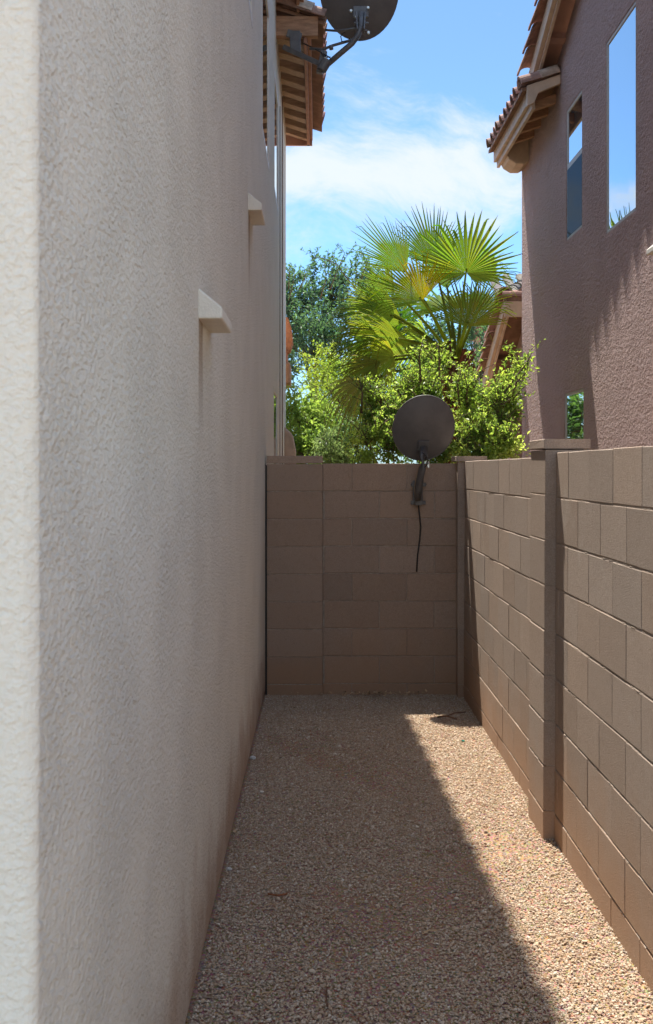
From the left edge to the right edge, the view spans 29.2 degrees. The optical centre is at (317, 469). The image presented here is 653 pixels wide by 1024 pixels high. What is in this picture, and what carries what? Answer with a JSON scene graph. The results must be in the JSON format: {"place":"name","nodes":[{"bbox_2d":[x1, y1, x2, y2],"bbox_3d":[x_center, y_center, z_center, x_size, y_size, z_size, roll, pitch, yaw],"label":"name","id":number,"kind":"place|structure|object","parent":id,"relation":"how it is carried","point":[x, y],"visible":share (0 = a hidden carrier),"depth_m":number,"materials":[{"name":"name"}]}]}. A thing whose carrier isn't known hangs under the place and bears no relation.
{"place":"outdoors","nodes":[
{"label":"outdoors","id":0,"kind":"place"},
{"bbox_2d":[286,0,538,463],"label":"sky","id":1,"kind":"structure","parent":0,"point":[412,108],"materials":[{"name":"blue"}]},
{"bbox_2d":[185,692,652,1023],"bbox_3d":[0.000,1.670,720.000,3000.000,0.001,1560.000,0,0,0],"label":"ground","id":2,"kind":"structure","parent":0,"point":[390,928],"depth_m":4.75,"materials":[{"name":"beige gravel"}]},
{"bbox_2d":[0,0,326,1023],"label":"stucco house","id":3,"kind":"structure","parent":2,"relation":"on","point":[146,340],"depth_m":2.65,"materials":[{"name":"paint"}]},
{"bbox_2d":[248,0,252,28],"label":"window","id":4,"kind":"structure","parent":3,"relation":"in","point":[250,2],"depth_m":7.36,"materials":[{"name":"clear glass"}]},
{"bbox_2d":[262,0,268,169],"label":"window","id":5,"kind":"structure","parent":3,"relation":"in","point":[265,9],"depth_m":9.45,"materials":[{"name":"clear glass"}]},
{"bbox_2d":[274,68,277,211],"bbox_3d":[-0.409,-3.030,11.700,0.042,1.100,1.100,0,0,0],"label":"window","id":6,"kind":"structure","parent":3,"relation":"in","point":[275,88],"depth_m":11.68,"materials":[{"name":"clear glass"}]},
{"bbox_2d":[274,388,277,463],"bbox_3d":[-0.409,-0.055,11.525,0.042,1.350,1.050,0,0,0],"label":"window","id":7,"kind":"structure","parent":3,"relation":"in","point":[275,392],"depth_m":11.68,"materials":[{"name":"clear glass"}]},
{"bbox_2d":[282,0,397,74],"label":"satellite dish","id":8,"kind":"object","parent":3,"relation":"attached to","point":[353,22],"visible":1,"depth_m":11.58,"materials":[{"name":"grey paint"}]},
{"bbox_2d":[268,893,286,895],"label":"twig","id":9,"kind":"object","parent":2,"relation":"on","point":[272,894],"visible":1,"depth_m":4.87,"materials":[{"name":"wood"}]},
{"bbox_2d":[325,987,327,1006],"bbox_3d":[0.027,1.653,3.928,0.008,0.012,0.136,0,0,0],"label":"twig","id":10,"kind":"object","parent":2,"relation":"on","point":[326,997],"visible":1,"depth_m":3.91,"materials":[{"name":"brown wood"}]},
{"bbox_2d":[286,374,369,463],"bbox_3d":[-0.087,0.255,15.321,1.448,2.903,1.363,0,0,0],"label":"leafy shrub","id":11,"kind":"object","parent":2,"relation":"on","point":[303,438],"visible":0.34,"depth_m":15.40,"materials":[{"name":"green plant"}]},
{"bbox_2d":[294,339,365,423],"bbox_3d":[0.322,-0.127,18.224,1.403,3.671,1.530,0,0,0],"label":"leafy shrub","id":12,"kind":"object","parent":2,"relation":"on","point":[325,381],"visible":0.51,"depth_m":18.36,"materials":[{"name":"green plant"}]},
{"bbox_2d":[305,403,376,463],"bbox_3d":[0.207,0.475,14.029,0.876,2.457,0.746,0,0,-29],"label":"leafy shrub","id":13,"kind":"object","parent":2,"relation":"on","point":[329,438],"visible":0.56,"depth_m":13.92,"materials":[{"name":"green plant"}]},
{"bbox_2d":[265,456,455,695],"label":"block wall","id":14,"kind":"structure","parent":2,"relation":"on","point":[355,601],"depth_m":9.25,"materials":[{"name":"concrete"}]},
{"bbox_2d":[392,395,454,571],"bbox_3d":[0.773,0.110,9.142,0.462,1.297,0.252,0,0,0],"label":"satellite dish","id":15,"kind":"object","parent":14,"relation":"attached to","point":[423,428],"visible":1,"depth_m":9.12,"materials":[{"name":"grey paint"}]},
{"bbox_2d":[286,241,492,448],"bbox_3d":[0.922,-1.362,23.646,6.066,6.215,3.629,0,0,0],"label":"broadleaf tree","id":16,"kind":"object","parent":2,"relation":"on","point":[300,321],"visible":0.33,"depth_m":23.63,"materials":[{"name":"green plant"}]},
{"bbox_2d":[334,335,470,463],"bbox_3d":[0.727,0.227,11.120,1.212,2.954,1.332,0,0,0],"label":"leafy shrub","id":17,"kind":"object","parent":2,"relation":"on","point":[381,423],"visible":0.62,"depth_m":11.01,"materials":[{"name":"green plant"}]},
{"bbox_2d":[289,353,520,463],"bbox_3d":[1.111,-0.190,18.888,4.452,3.834,1.795,0,0,0],"label":"leafy shrub","id":18,"kind":"object","parent":2,"relation":"on","point":[405,462],"visible":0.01,"depth_m":18.95,"materials":[{"name":"green plant"}]},
{"bbox_2d":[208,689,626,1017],"bbox_3d":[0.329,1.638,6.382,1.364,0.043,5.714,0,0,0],"label":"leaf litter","id":19,"kind":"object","parent":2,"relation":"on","point":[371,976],"visible":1,"depth_m":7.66,"materials":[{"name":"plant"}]},
{"bbox_2d":[317,204,522,463],"bbox_3d":[1.134,-0.652,13.684,2.300,4.716,1.590,0,0,0],"label":"fan palm","id":20,"kind":"object","parent":2,"relation":"on","point":[378,333],"visible":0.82,"depth_m":13.24,"materials":[{"name":"green plant"}]},
{"bbox_2d":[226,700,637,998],"bbox_3d":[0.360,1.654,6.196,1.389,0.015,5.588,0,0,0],"label":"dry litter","id":21,"kind":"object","parent":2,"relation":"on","point":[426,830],"visible":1,"depth_m":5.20,"materials":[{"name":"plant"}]},
{"bbox_2d":[437,711,465,719],"bbox_3d":[0.891,1.625,8.282,0.197,0.059,0.149,0,0,0],"label":"twig","id":22,"kind":"object","parent":2,"relation":"on","point":[448,716],"visible":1,"depth_m":8.22,"materials":[{"name":"brown wood"}]},
{"bbox_2d":[435,339,544,463],"bbox_3d":[1.538,0.250,11.172,0.895,2.907,1.372,0,0,16],"label":"leafy shrub","id":23,"kind":"object","parent":2,"relation":"on","point":[480,425],"visible":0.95,"depth_m":10.94,"materials":[{"name":"green plant"}]},
{"bbox_2d":[451,439,652,994],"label":"block wall","id":24,"kind":"structure","parent":2,"relation":"on","point":[554,613],"depth_m":5.24,"materials":[{"name":"concrete"}]},
{"bbox_2d":[471,273,521,384],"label":"stucco house","id":25,"kind":"structure","parent":0,"point":[517,286],"depth_m":33.96,"materials":[{"name":"tile"}]},
{"bbox_2d":[474,0,652,458],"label":"stucco house","id":26,"kind":"structure","parent":0,"point":[571,137],"depth_m":11.22,"materials":[{"name":"paint"}]},
{"bbox_2d":[567,90,581,239],"bbox_3d":[2.406,-2.808,11.648,0.044,1.248,0.717,0,0,0],"label":"window","id":27,"kind":"structure","parent":26,"relation":"in","point":[574,113],"depth_m":11.64,"materials":[{"name":"clear glass"}]},
{"bbox_2d":[565,388,583,449],"bbox_3d":[2.407,-0.029,11.659,0.042,1.398,0.871,0,0,0],"label":"window","id":28,"kind":"structure","parent":26,"relation":"in","point":[574,401],"depth_m":11.69,"materials":[{"name":"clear glass"}]},
{"bbox_2d":[607,1,635,232],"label":"window","id":29,"kind":"structure","parent":26,"relation":"in","point":[621,47],"depth_m":9.88,"materials":[{"name":"clear glass"}]}
]}

